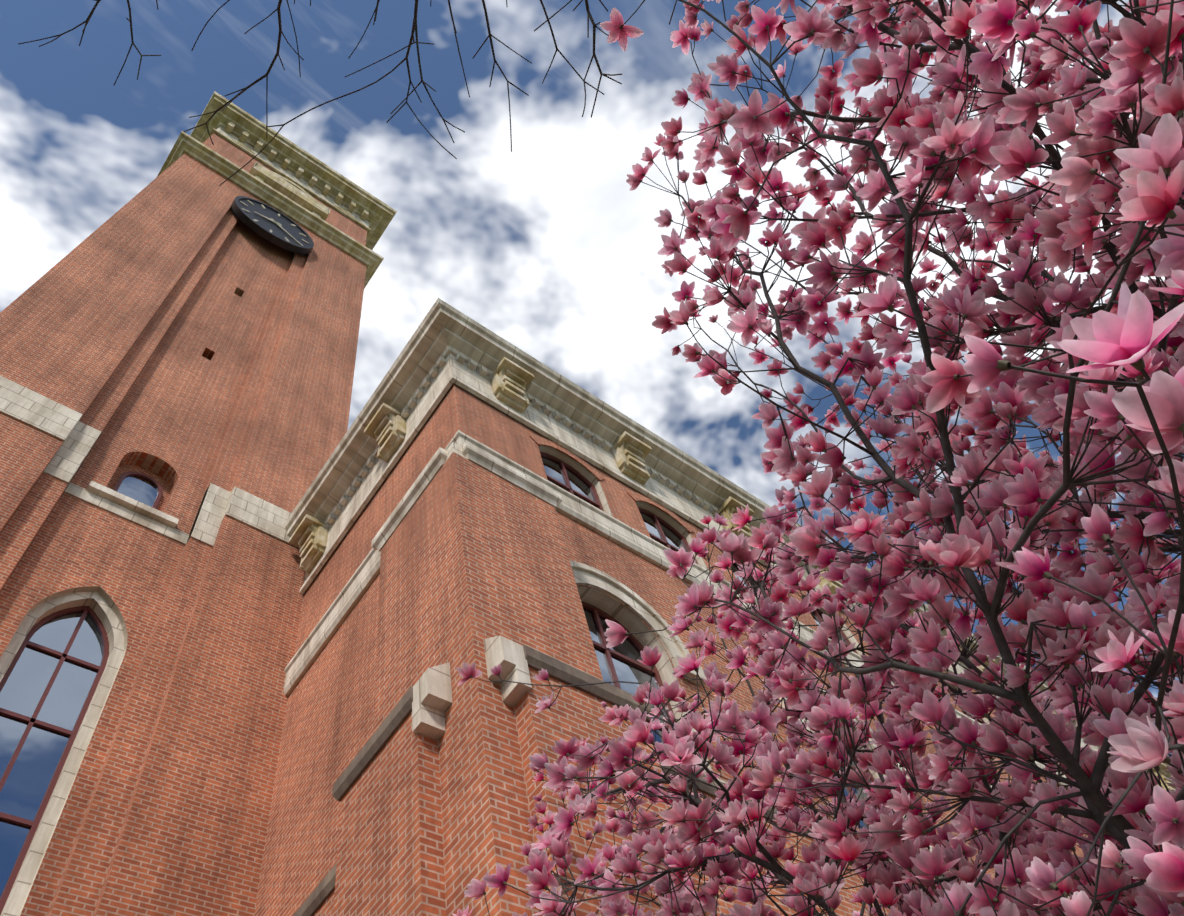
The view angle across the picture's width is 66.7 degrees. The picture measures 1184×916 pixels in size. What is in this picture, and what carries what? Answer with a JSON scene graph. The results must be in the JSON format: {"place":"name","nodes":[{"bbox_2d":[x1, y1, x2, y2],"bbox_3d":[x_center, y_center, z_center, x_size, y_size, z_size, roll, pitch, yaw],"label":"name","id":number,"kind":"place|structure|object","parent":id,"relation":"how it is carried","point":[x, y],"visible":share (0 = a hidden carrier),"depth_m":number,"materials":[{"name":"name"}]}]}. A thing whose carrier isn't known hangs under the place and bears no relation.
{"place":"outdoors","nodes":[
{"label":"outdoors","id":0,"kind":"place"},
{"bbox_2d":[0,91,396,915],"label":"clock tower","id":1,"kind":"structure","parent":0,"point":[178,341],"depth_m":17.20,"materials":[{"name":"red brick"}]},
{"bbox_2d":[0,0,1183,755],"label":"sky","id":2,"kind":"structure","parent":0,"point":[546,244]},
{"bbox_3d":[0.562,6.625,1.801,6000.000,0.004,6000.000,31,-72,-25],"label":"ground","id":3,"kind":"structure","parent":0,"visible":0},
{"bbox_2d":[18,0,948,185],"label":"bare tree","id":4,"kind":"object","parent":3,"relation":"on","point":[414,29],"visible":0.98,"depth_m":8.69,"materials":[{"name":"brown wood"}]},
{"bbox_2d":[254,298,1175,915],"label":"building","id":5,"kind":"structure","parent":3,"relation":"on","point":[482,498],"depth_m":12.28,"materials":[{"name":"red brick"}]},
{"bbox_2d":[452,0,1183,915],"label":"magnolia tree","id":6,"kind":"object","parent":3,"relation":"on","point":[1108,390],"visible":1,"depth_m":3.49,"materials":[{"name":"pink plant"}]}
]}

